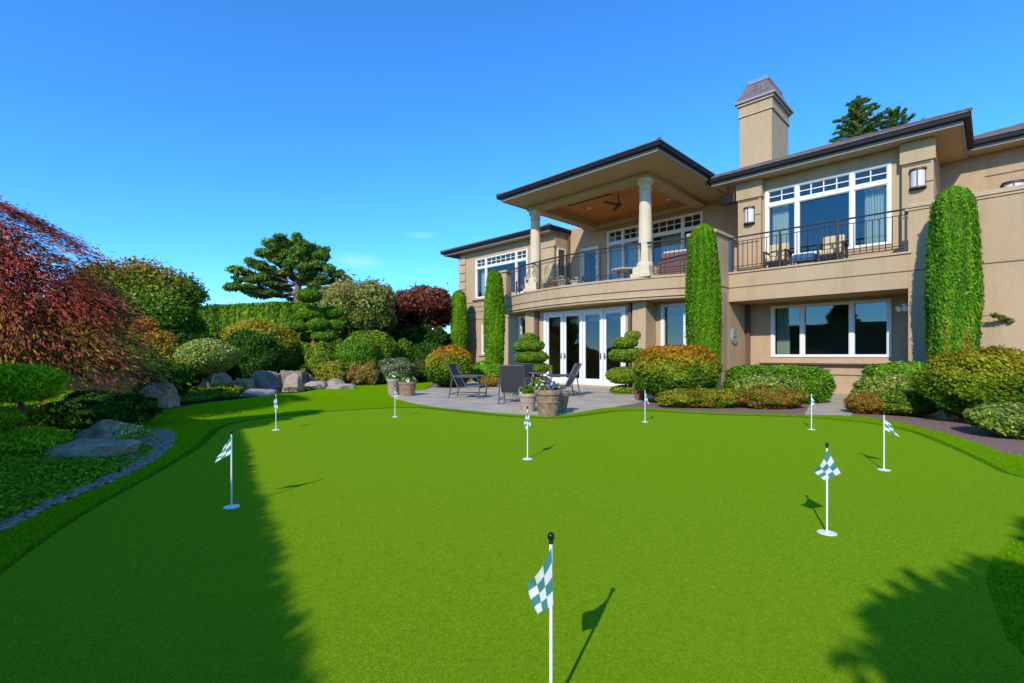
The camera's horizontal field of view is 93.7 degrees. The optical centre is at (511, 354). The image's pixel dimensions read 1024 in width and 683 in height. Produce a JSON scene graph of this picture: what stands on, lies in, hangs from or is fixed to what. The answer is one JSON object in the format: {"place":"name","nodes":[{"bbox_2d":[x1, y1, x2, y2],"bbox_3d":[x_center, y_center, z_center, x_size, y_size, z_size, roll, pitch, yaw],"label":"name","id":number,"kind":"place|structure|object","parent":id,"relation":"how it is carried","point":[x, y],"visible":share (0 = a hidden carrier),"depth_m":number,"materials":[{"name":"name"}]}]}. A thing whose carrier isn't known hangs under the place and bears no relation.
{"place":"outdoors","nodes":[
{"label":"outdoors","id":0,"kind":"place"},
{"bbox_2d":[0,372,348,521],"bbox_3d":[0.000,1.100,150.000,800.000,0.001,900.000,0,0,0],"label":"ground","id":1,"kind":"structure","parent":0,"point":[125,389],"depth_m":15.76,"materials":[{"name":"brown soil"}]},
{"bbox_2d":[0,363,72,454],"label":"garden pine","id":2,"kind":"object","parent":1,"relation":"on","point":[21,384],"visible":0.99,"depth_m":5.29,"materials":[{"name":"green plant"}]},
{"bbox_2d":[0,390,109,441],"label":"ground cover","id":3,"kind":"object","parent":1,"relation":"on","point":[31,412],"visible":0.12,"depth_m":8.46,"materials":[{"name":"green plant"}]},
{"bbox_2d":[0,306,139,371],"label":"tall hedge","id":4,"kind":"object","parent":1,"relation":"on","point":[78,357],"visible":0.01,"depth_m":31.11,"materials":[{"name":"green plant"}]},
{"bbox_2d":[0,442,153,523],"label":"ground cover","id":5,"kind":"object","parent":1,"relation":"on","point":[29,480],"visible":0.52,"depth_m":4.24,"materials":[{"name":"green plant"}]},
{"bbox_2d":[0,428,177,530],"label":"pebbles","id":6,"kind":"object","parent":1,"relation":"on","point":[163,441],"visible":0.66,"depth_m":4.31,"materials":[{"name":"grey gravel"}]},
{"bbox_2d":[44,438,141,457],"bbox_3d":[-4.592,1.019,5.194,1.063,0.222,0.432,0,0,0],"label":"boulder","id":7,"kind":"object","parent":1,"relation":"on","point":[86,447],"visible":0.56,"depth_m":5.06,"materials":[{"name":"grey stone"}]},
{"bbox_2d":[0,192,192,418],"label":"red maple","id":8,"kind":"object","parent":1,"relation":"on","point":[86,315],"visible":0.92,"depth_m":7.29,"materials":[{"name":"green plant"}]},
{"bbox_2d":[39,389,162,427],"bbox_3d":[-6.105,0.821,7.192,1.490,0.609,1.172,0,0,-16],"label":"leafy shrub","id":9,"kind":"object","parent":1,"relation":"on","point":[80,409],"visible":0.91,"depth_m":6.82,"materials":[{"name":"green plant"}]},
{"bbox_2d":[74,419,148,439],"bbox_3d":[-5.199,0.975,6.214,0.911,0.310,0.696,0,0,37],"label":"boulder","id":10,"kind":"object","parent":1,"relation":"on","point":[99,430],"visible":0.37,"depth_m":6.04,"materials":[{"name":"grey stone"}]},
{"bbox_2d":[109,418,158,442],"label":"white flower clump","id":11,"kind":"object","parent":1,"relation":"on","point":[120,436],"visible":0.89,"depth_m":5.74,"materials":[{"name":"green plant"}]},
{"bbox_2d":[63,254,211,361],"bbox_3d":[-12.902,-1.190,16.392,4.816,4.686,3.074,0,0,0],"label":"broadleaf tree","id":12,"kind":"object","parent":1,"relation":"on","point":[174,299],"visible":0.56,"depth_m":15.83,"materials":[{"name":"green plant"}]},
{"bbox_2d":[126,314,178,364],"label":"garden shrub","id":13,"kind":"object","parent":1,"relation":"on","point":[167,340],"visible":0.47,"depth_m":12.90,"materials":[{"name":"orange plant"}]},
{"bbox_2d":[139,382,179,407],"bbox_3d":[-7.499,0.850,10.136,0.831,0.559,0.597,0,0,0],"label":"boulder","id":14,"kind":"object","parent":1,"relation":"on","point":[166,401],"visible":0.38,"depth_m":9.97,"materials":[{"name":"grey stone"}]},
{"bbox_2d":[132,359,192,396],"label":"leafy shrub","id":15,"kind":"object","parent":1,"relation":"on","point":[186,369],"visible":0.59,"depth_m":11.68,"materials":[{"name":"green plant"}]},
{"bbox_2d":[173,332,233,385],"bbox_3d":[-10.253,0.183,15.624,2.053,1.902,2.041,0,0,0],"label":"leafy shrub","id":16,"kind":"object","parent":1,"relation":"on","point":[196,379],"visible":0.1,"depth_m":15.07,"materials":[{"name":"green plant"}]},
{"bbox_2d":[172,338,242,389],"bbox_3d":[-8.658,0.322,13.595,1.762,1.626,1.784,0,0,0],"label":"umbrella shrub","id":17,"kind":"object","parent":1,"relation":"on","point":[209,356],"visible":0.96,"depth_m":13.12,"materials":[{"name":"green plant"}]},
{"bbox_2d":[180,385,239,401],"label":"ground cover","id":18,"kind":"object","parent":1,"relation":"on","point":[194,394],"visible":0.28,"depth_m":12.20,"materials":[{"name":"green plant"}]},
{"bbox_2d":[211,372,232,385],"bbox_3d":[-9.137,0.830,15.115,0.625,0.600,0.427,0,0,0],"label":"boulder","id":19,"kind":"object","parent":1,"relation":"on","point":[221,378],"visible":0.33,"depth_m":15.00,"materials":[{"name":"grey stone"}]},
{"bbox_2d":[198,381,247,393],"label":"ground cover","id":20,"kind":"object","parent":1,"relation":"on","point":[224,386],"visible":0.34,"depth_m":13.82,"materials":[{"name":"green plant"}]},
{"bbox_2d":[225,328,283,380],"bbox_3d":[-9.105,0.104,16.717,2.231,2.054,1.836,0,0,0],"label":"rounded shrub","id":21,"kind":"object","parent":1,"relation":"on","point":[261,352],"visible":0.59,"depth_m":16.15,"materials":[{"name":"green plant"}]},
{"bbox_2d":[240,389,276,395],"bbox_3d":[-6.971,1.032,13.121,1.084,0.196,0.819,0,0,0],"label":"boulder","id":22,"kind":"object","parent":1,"relation":"on","point":[257,392],"visible":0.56,"depth_m":12.89,"materials":[{"name":"beige stone"}]},
{"bbox_2d":[215,317,305,370],"bbox_3d":[-9.491,-0.123,18.020,2.951,2.523,3.122,0,0,0],"label":"weeping shrub","id":23,"kind":"object","parent":1,"relation":"on","point":[287,340],"visible":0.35,"depth_m":17.66,"materials":[{"name":"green plant"}]},
{"bbox_2d":[251,370,282,389],"bbox_3d":[-7.753,0.799,15.110,1.148,0.662,0.783,0,0,0],"label":"boulder","id":24,"kind":"object","parent":1,"relation":"on","point":[268,380],"visible":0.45,"depth_m":14.90,"materials":[{"name":"grey stone"}]},
{"bbox_2d":[221,231,353,302],"bbox_3d":[-14.538,-3.243,31.084,7.673,8.800,4.640,0,0,0],"label":"pine tree","id":25,"kind":"object","parent":1,"relation":"on","point":[306,260],"visible":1,"depth_m":29.91,"materials":[{"name":"green plant"}]},
{"bbox_2d":[282,373,303,391],"bbox_3d":[-6.586,0.833,14.412,0.594,0.594,0.398,0,0,21],"label":"boulder","id":26,"kind":"object","parent":1,"relation":"on","point":[292,380],"visible":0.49,"depth_m":14.28,"materials":[{"name":"beige stone"}]},
{"bbox_2d":[279,370,307,386],"bbox_3d":[-7.587,0.821,16.408,1.090,0.619,0.755,0,0,0],"label":"boulder","id":27,"kind":"object","parent":1,"relation":"on","point":[302,374],"visible":0.33,"depth_m":16.26,"materials":[{"name":"grey stone"}]},
{"bbox_2d":[195,300,398,371],"bbox_3d":[-14.996,-0.953,28.508,18.932,4.492,1.993,0,0,20],"label":"tall hedge","id":28,"kind":"object","parent":1,"relation":"on","point":[220,316],"visible":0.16,"depth_m":27.74,"materials":[{"name":"green plant"}]},
{"bbox_2d":[282,287,345,345],"bbox_3d":[-7.968,-0.758,19.462,2.411,3.853,1.985,0,0,0],"label":"cloud pruned tree","id":29,"kind":"object","parent":1,"relation":"on","point":[306,316],"visible":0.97,"depth_m":19.15,"materials":[{"name":"green plant"}]},
{"bbox_2d":[304,341,336,376],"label":"rounded shrub","id":30,"kind":"object","parent":1,"relation":"on","point":[316,355],"visible":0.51,"depth_m":18.19,"materials":[{"name":"green plant"}]},
{"bbox_2d":[312,360,348,383],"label":"shrub","id":31,"kind":"object","parent":1,"relation":"on","point":[327,370],"visible":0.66,"depth_m":16.94,"materials":[{"name":"plant"}]},
{"bbox_2d":[310,269,364,343],"bbox_3d":[-7.834,-1.462,22.497,2.703,5.238,3.212,0,0,0],"label":"olive green tree","id":32,"kind":"object","parent":1,"relation":"on","point":[337,294],"visible":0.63,"depth_m":21.69,"materials":[{"name":"green plant"}]},
{"bbox_2d":[349,273,402,334],"bbox_3d":[-6.203,-1.266,21.858,2.168,4.875,2.707,0,0,0],"label":"olive green tree","id":33,"kind":"object","parent":1,"relation":"on","point":[376,303],"visible":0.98,"depth_m":21.29,"materials":[{"name":"green plant"}]},
{"bbox_2d":[440,75,1023,393],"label":"house","id":34,"kind":"structure","parent":1,"relation":"on","point":[848,322],"depth_m":14.87,"materials":[{"name":"paint"}]},
{"bbox_2d":[475,248,527,298],"bbox_3d":[-0.561,-4.010,24.093,0.130,2.060,3.790,0,0,-45],"label":"window","id":35,"kind":"structure","parent":34,"relation":"in","point":[522,259],"depth_m":24.18,"materials":[{"name":"white paint"}]},
{"bbox_2d":[547,314,561,382],"bbox_3d":[1.583,-0.239,17.926,0.099,2.578,0.770,0,0,-45],"label":"door","id":36,"kind":"structure","parent":34,"relation":"in","point":[558,379],"depth_m":17.82,"materials":[{"name":"white paint"}]},
{"bbox_2d":[564,312,580,384],"bbox_3d":[2.184,-0.239,17.324,0.099,2.578,0.800,0,0,-45],"label":"door","id":37,"kind":"structure","parent":34,"relation":"in","point":[576,313],"depth_m":17.52,"materials":[{"name":"white paint"}]},
{"bbox_2d":[583,310,600,385],"bbox_3d":[2.796,-0.239,16.707,0.099,2.578,0.800,0,0,-45],"label":"door","id":38,"kind":"structure","parent":34,"relation":"in","point":[585,381],"depth_m":16.91,"materials":[{"name":"white paint"}]},
{"bbox_2d":[604,309,622,385],"bbox_3d":[3.396,-0.239,16.104,0.099,2.578,0.769,0,0,-45],"label":"door","id":39,"kind":"structure","parent":34,"relation":"in","point":[606,382],"depth_m":16.32,"materials":[{"name":"white paint"}]},
{"bbox_2d":[612,244,620,279],"bbox_3d":[4.534,-3.567,20.577,0.107,2.333,0.700,0,0,-45],"label":"curtain","id":40,"kind":"object","parent":34,"relation":"hanging from","point":[616,259],"visible":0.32,"depth_m":20.62,"materials":[{"name":"blue fabric"}]},
{"bbox_2d":[628,241,637,277],"bbox_3d":[5.133,-3.567,19.974,0.107,2.333,0.800,0,0,-45],"label":"curtain","id":41,"kind":"object","parent":34,"relation":"hanging from","point":[632,257],"visible":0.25,"depth_m":20.04,"materials":[{"name":"blue fabric"}]},
{"bbox_2d":[607,211,702,279],"bbox_3d":[5.604,-3.890,19.238,0.130,2.860,4.190,0,0,-45],"label":"window","id":42,"kind":"structure","parent":34,"relation":"in","point":[683,229],"depth_m":19.15,"materials":[{"name":"white paint"}]},
{"bbox_2d":[661,233,680,253],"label":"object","id":43,"kind":"object","parent":34,"relation":"hanging from","point":[672,236],"visible":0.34,"depth_m":18.84,"materials":[{"name":"blue glass"}]},
{"bbox_2d":[657,249,685,274],"bbox_3d":[5.511,-2.875,15.208,1.560,0.850,0.870,0,0,37],"label":"wicker sofa","id":44,"kind":"object","parent":34,"relation":"on","point":[670,259],"visible":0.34,"depth_m":15.03,"materials":[{"name":"brown wicker"}]},
{"bbox_2d":[661,303,686,345],"bbox_3d":[5.110,-0.830,15.124,0.130,1.560,0.850,0,0,-45],"label":"window","id":45,"kind":"structure","parent":34,"relation":"in","point":[677,304],"depth_m":15.33,"materials":[{"name":"white paint"}]},
{"bbox_2d":[743,206,754,225],"bbox_3d":[7.393,-4.365,15.002,0.163,0.570,0.336,0,0,-45],"label":"wall lantern","id":46,"kind":"object","parent":34,"relation":"attached to","point":[749,215],"depth_m":14.94,"materials":[{"name":"white glass"}]},
{"bbox_2d":[763,243,792,267],"bbox_3d":[7.716,-2.820,13.941,0.580,0.860,0.630,0,0,-45],"label":"balcony chair","id":47,"kind":"object","parent":34,"relation":"on","point":[783,253],"visible":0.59,"depth_m":13.91,"materials":[{"name":"beige fabric"}]},
{"bbox_2d":[773,205,788,244],"bbox_3d":[8.309,-3.567,14.848,0.107,2.133,0.550,0,0,-45],"label":"curtain","id":48,"kind":"object","parent":34,"relation":"hanging from","point":[780,217],"visible":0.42,"depth_m":14.81,"materials":[{"name":"white fabric"}]},
{"bbox_2d":[777,308,789,353],"bbox_3d":[8.362,-0.641,14.795,0.107,1.683,0.460,0,0,-45],"label":"curtain","id":49,"kind":"object","parent":34,"relation":"hanging from","point":[783,330],"visible":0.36,"depth_m":14.78,"materials":[{"name":"white fabric"}]},
{"bbox_2d":[765,162,891,259],"bbox_3d":[8.992,-4.025,13.842,0.130,2.150,3.100,0,0,-45],"label":"window","id":50,"kind":"structure","parent":34,"relation":"in","point":[852,188],"depth_m":13.54,"materials":[{"name":"white paint"}]},
{"bbox_2d":[771,298,891,356],"bbox_3d":[9.049,-0.720,13.784,0.130,1.560,2.940,0,0,-45],"label":"window","id":51,"kind":"structure","parent":34,"relation":"in","point":[889,301],"depth_m":13.57,"materials":[{"name":"white paint"}]},
{"bbox_2d":[816,234,848,261],"bbox_3d":[8.667,-2.820,12.984,0.580,0.860,0.630,0,0,-45],"label":"balcony chair","id":52,"kind":"object","parent":34,"relation":"on","point":[827,245],"visible":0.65,"depth_m":12.96,"materials":[{"name":"beige fabric"}]},
{"bbox_2d":[865,185,886,243],"bbox_3d":[9.984,-3.567,13.164,0.107,2.133,0.600,0,0,-45],"label":"curtain","id":53,"kind":"object","parent":34,"relation":"hanging from","point":[875,199],"visible":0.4,"depth_m":13.15,"materials":[{"name":"white fabric"}]},
{"bbox_2d":[909,166,926,190],"bbox_3d":[10.246,-4.470,12.127,0.168,0.560,0.348,0,0,-45],"label":"wall lantern","id":54,"kind":"object","parent":34,"relation":"attached to","point":[917,178],"depth_m":12.07,"materials":[{"name":"white glass"}]},
{"bbox_2d":[828,95,896,142],"bbox_3d":[27.176,-9.622,38.274,9.844,21.643,9.640,0,0,-29],"label":"cedar tree","id":55,"kind":"object","parent":1,"relation":"on","point":[858,114],"visible":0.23,"depth_m":37.46,"materials":[{"name":"green plant"}]},
{"bbox_2d":[869,106,924,132],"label":"cedar tree","id":56,"kind":"object","parent":1,"relation":"on","point":[897,115],"visible":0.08,"depth_m":39.03,"materials":[{"name":"green plant"}]},
{"bbox_2d":[0,408,1023,682],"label":"putting green","id":57,"kind":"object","parent":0,"point":[350,452],"visible":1,"depth_m":2.57,"materials":[{"name":"green plant"}]},
{"bbox_2d":[215,430,239,508],"bbox_3d":[-2.011,0.814,3.415,0.155,0.568,0.106,0,0,25],"label":"golf flag","id":58,"kind":"object","parent":57,"relation":"on","point":[226,450],"visible":0.99,"depth_m":3.40,"materials":[{"name":"white plastic"}]},
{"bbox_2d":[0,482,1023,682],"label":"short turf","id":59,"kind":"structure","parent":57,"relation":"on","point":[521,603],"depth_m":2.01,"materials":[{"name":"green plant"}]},
{"bbox_2d":[527,532,554,682],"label":"golf flag","id":60,"kind":"object","parent":57,"relation":"on","point":[540,586],"visible":1,"depth_m":1.43,"materials":[{"name":"white plastic"}]},
{"bbox_2d":[813,442,839,535],"bbox_3d":[1.908,0.814,2.910,0.111,0.568,0.110,0,0,-37],"label":"golf flag","id":61,"kind":"object","parent":57,"relation":"on","point":[827,468],"visible":0.99,"depth_m":2.90,"materials":[{"name":"white plastic"}]},
{"bbox_2d":[877,411,898,470],"bbox_3d":[3.536,0.814,4.500,0.204,0.568,0.106,0,0,0],"label":"golf flag","id":62,"kind":"object","parent":57,"relation":"on","point":[887,425],"visible":0.99,"depth_m":4.49,"materials":[{"name":"white plastic"}]},
{"bbox_2d":[0,380,1023,654],"bbox_3d":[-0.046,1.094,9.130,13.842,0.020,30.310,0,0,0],"label":"lawn","id":63,"kind":"structure","parent":0,"point":[368,394],"depth_m":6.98,"materials":[{"name":"green plant"}]},
{"bbox_2d":[334,338,380,370],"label":"rounded shrub","id":64,"kind":"object","parent":63,"relation":"on","point":[350,352],"visible":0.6,"depth_m":17.49,"materials":[{"name":"green plant"}]},
{"bbox_2d":[344,360,379,384],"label":"shrub","id":65,"kind":"object","parent":63,"relation":"on","point":[367,372],"visible":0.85,"depth_m":17.19,"materials":[{"name":"plant"}]},
{"bbox_2d":[343,329,399,359],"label":"rounded shrub","id":66,"kind":"object","parent":63,"relation":"on","point":[386,344],"visible":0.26,"depth_m":19.04,"materials":[{"name":"green plant"}]},
{"bbox_2d":[375,357,419,383],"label":"grey shrub","id":67,"kind":"object","parent":63,"relation":"on","point":[402,367],"visible":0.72,"depth_m":17.92,"materials":[{"name":"green plant"}]},
{"bbox_2d":[397,338,414,362],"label":"rounded shrub","id":68,"kind":"object","parent":63,"relation":"on","point":[405,347],"visible":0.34,"depth_m":20.54,"materials":[{"name":"green plant"}]},
{"bbox_2d":[414,356,428,381],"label":"rounded shrub","id":69,"kind":"object","parent":63,"relation":"on","point":[419,363],"visible":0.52,"depth_m":19.11,"materials":[{"name":"green plant"}]},
{"bbox_2d":[0,407,1023,575],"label":"turf seam","id":70,"kind":"object","parent":63,"relation":"on","point":[157,471],"visible":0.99,"depth_m":5.61,"materials":[{"name":"green plant"}]},
{"bbox_2d":[0,0,1023,332],"label":"sky","id":71,"kind":"structure","parent":0,"point":[386,135],"materials":[{"name":"blue"}]},
{"bbox_2d":[390,381,656,414],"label":"patio","id":72,"kind":"structure","parent":0,"point":[591,398],"depth_m":11.74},
{"bbox_2d":[386,372,399,394],"bbox_3d":[-3.250,0.771,13.133,0.382,0.633,0.398,0,0,-29],"label":"flower pot","id":73,"kind":"object","parent":72,"relation":"on","point":[392,380],"visible":0.98,"depth_m":13.01,"materials":[{"name":"stone"}]},
{"bbox_2d":[398,377,416,395],"bbox_3d":[-2.805,0.827,12.879,0.498,0.522,0.497,0,0,38],"label":"flower pot","id":74,"kind":"object","parent":72,"relation":"on","point":[407,386],"visible":1,"depth_m":12.71,"materials":[{"name":"beige ceramic"}]},
{"bbox_2d":[424,344,474,386],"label":"rounded shrub","id":75,"kind":"object","parent":72,"relation":"on","point":[438,360],"visible":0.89,"depth_m":15.61,"materials":[{"name":"green plant"}]},
{"bbox_2d":[447,363,486,398],"bbox_3d":[-1.147,0.654,12.271,0.888,0.874,0.634,0,0,15],"label":"lounge chair","id":76,"kind":"object","parent":72,"relation":"on","point":[456,375],"visible":0.99,"depth_m":12.26,"materials":[{"name":"grey metal"}]},
{"bbox_2d":[472,360,499,382],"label":"shrub","id":77,"kind":"object","parent":72,"relation":"on","point":[487,367],"visible":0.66,"depth_m":17.67,"materials":[{"name":"green plant"}]},
{"bbox_2d":[498,365,529,403],"bbox_3d":[0.050,0.654,10.917,0.634,0.874,0.888,0,0,8],"label":"lounge chair","id":78,"kind":"object","parent":72,"relation":"on","point":[512,378],"visible":0.84,"depth_m":10.61,"materials":[{"name":"grey fabric"}]},
{"bbox_2d":[503,363,533,396],"bbox_3d":[0.177,0.654,12.907,0.634,0.874,0.888,0,0,-20],"label":"lounge chair","id":79,"kind":"object","parent":72,"relation":"on","point":[528,367],"visible":0.3,"depth_m":12.61,"materials":[{"name":"grey metal"}]},
{"bbox_2d":[518,382,535,411],"bbox_3d":[0.307,0.808,9.299,0.389,0.561,0.372,0,0,-12],"label":"flower pot","id":80,"kind":"object","parent":72,"relation":"on","point":[527,398],"visible":0.93,"depth_m":9.18,"materials":[{"name":"ceramic"}]},
{"bbox_2d":[513,332,550,386],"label":"topiary","id":81,"kind":"object","parent":72,"relation":"on","point":[528,347],"visible":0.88,"depth_m":13.88,"materials":[{"name":"green plant"}]},
{"bbox_2d":[534,378,561,416],"bbox_3d":[0.647,0.749,8.608,0.508,0.677,0.521,0,0,-15],"label":"flower pot","id":82,"kind":"object","parent":72,"relation":"on","point":[547,393],"visible":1,"depth_m":8.45,"materials":[{"name":"beige ceramic"}]},
{"bbox_2d":[545,363,581,396],"bbox_3d":[1.348,0.654,12.718,0.888,0.874,0.634,0,0,-10],"label":"lounge chair","id":83,"kind":"object","parent":72,"relation":"on","point":[572,375],"visible":0.81,"depth_m":12.65,"materials":[{"name":"grey metal"}]},
{"bbox_2d":[426,378,1023,454],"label":"mulch bed","id":84,"kind":"object","parent":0,"point":[956,426],"depth_m":7.91,"materials":[{"name":"soil"}]},
{"bbox_2d":[392,325,419,343],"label":"understory shrub","id":85,"kind":"object","parent":84,"relation":"on","point":[400,334],"visible":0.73,"depth_m":23.92,"materials":[{"name":"green plant"}]},
{"bbox_2d":[407,324,433,343],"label":"understory shrub","id":86,"kind":"object","parent":84,"relation":"on","point":[420,337],"visible":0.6,"depth_m":23.93,"materials":[{"name":"green plant"}]},
{"bbox_2d":[392,281,451,330],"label":"red leaf tree","id":87,"kind":"object","parent":84,"relation":"on","point":[417,305],"visible":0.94,"depth_m":23.95,"materials":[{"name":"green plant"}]},
{"bbox_2d":[412,342,444,360],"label":"dark hedge","id":88,"kind":"object","parent":84,"relation":"on","point":[421,349],"visible":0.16,"depth_m":23.05,"materials":[{"name":"green plant"}]},
{"bbox_2d":[422,325,450,345],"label":"understory shrub","id":89,"kind":"object","parent":84,"relation":"on","point":[439,334],"visible":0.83,"depth_m":23.89,"materials":[{"name":"green plant"}]},
{"bbox_2d":[449,290,467,349],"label":"cypress","id":90,"kind":"object","parent":84,"relation":"on","point":[458,326],"visible":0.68,"depth_m":24.26,"materials":[{"name":"green plant"}]},
{"bbox_2d":[482,270,505,364],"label":"cypress","id":91,"kind":"object","parent":84,"relation":"on","point":[494,322],"visible":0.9,"depth_m":18.30,"materials":[{"name":"green plant"}]},
{"bbox_2d":[605,330,643,393],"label":"topiary","id":92,"kind":"object","parent":84,"relation":"on","point":[625,350],"visible":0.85,"depth_m":13.31,"materials":[{"name":"green plant"}]},
{"bbox_2d":[632,343,724,396],"bbox_3d":[3.794,0.400,11.207,2.049,1.403,2.056,0,0,0],"label":"rounded shrub","id":93,"kind":"object","parent":84,"relation":"on","point":[657,368],"visible":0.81,"depth_m":10.52,"materials":[{"name":"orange plant"}]},
{"bbox_2d":[654,387,746,407],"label":"shrub","id":94,"kind":"object","parent":84,"relation":"on","point":[699,397],"visible":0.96,"depth_m":9.80,"materials":[{"name":"green plant"}]},
{"bbox_2d":[683,223,722,389],"bbox_3d":[5.298,-1.274,13.274,1.006,4.747,1.034,0,0,0],"label":"cypress","id":95,"kind":"object","parent":84,"relation":"on","point":[703,306],"visible":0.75,"depth_m":12.97,"materials":[{"name":"green plant"}]},
{"bbox_2d":[728,373,806,391],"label":"leafy shrub","id":96,"kind":"object","parent":84,"relation":"on","point":[770,379],"visible":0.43,"depth_m":10.06,"materials":[{"name":"green plant"}]},
{"bbox_2d":[736,384,807,408],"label":"shrub","id":97,"kind":"object","parent":84,"relation":"on","point":[758,396],"visible":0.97,"depth_m":9.62,"materials":[{"name":"orange plant"}]},
{"bbox_2d":[720,364,836,403],"bbox_3d":[6.193,0.665,11.204,2.484,0.915,1.250,0,0,0],"label":"clipped hedge","id":98,"kind":"object","parent":84,"relation":"on","point":[820,384],"visible":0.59,"depth_m":10.74,"materials":[{"name":"green plant"}]},
{"bbox_2d":[843,392,887,414],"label":"shrub","id":99,"kind":"object","parent":84,"relation":"on","point":[866,403],"visible":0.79,"depth_m":8.82,"materials":[{"name":"orange plant"}]},
{"bbox_2d":[847,373,915,395],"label":"leafy shrub","id":100,"kind":"object","parent":84,"relation":"on","point":[883,383],"visible":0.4,"depth_m":9.24,"materials":[{"name":"green plant"}]},
{"bbox_2d":[858,360,927,377],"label":"boxwood","id":101,"kind":"object","parent":84,"relation":"on","point":[896,367],"visible":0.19,"depth_m":10.08,"materials":[{"name":"green plant"}]},
{"bbox_2d":[879,389,938,416],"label":"shrub","id":102,"kind":"object","parent":84,"relation":"on","point":[905,402],"visible":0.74,"depth_m":8.48,"materials":[{"name":"green plant"}]},
{"bbox_2d":[907,344,1023,420],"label":"rounded shrub","id":103,"kind":"object","parent":84,"relation":"on","point":[956,382],"visible":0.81,"depth_m":7.38,"materials":[{"name":"green plant"}]},
{"bbox_2d":[923,185,1015,363],"bbox_3d":[9.719,-1.265,10.155,1.617,4.730,0.995,0,0,29],"label":"cypress","id":104,"kind":"object","parent":84,"relation":"on","point":[953,298],"visible":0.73,"depth_m":10.01,"materials":[{"name":"green plant"}]},
{"bbox_2d":[962,401,1023,438],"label":"leafy shrub","id":105,"kind":"object","parent":84,"relation":"on","point":[1005,419],"visible":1,"depth_m":6.29,"materials":[{"name":"green plant"}]},
{"bbox_2d":[804,393,852,415],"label":"path","id":106,"kind":"structure","parent":0,"point":[834,405],"depth_m":9.97,"materials":[{"name":"grey concrete"}]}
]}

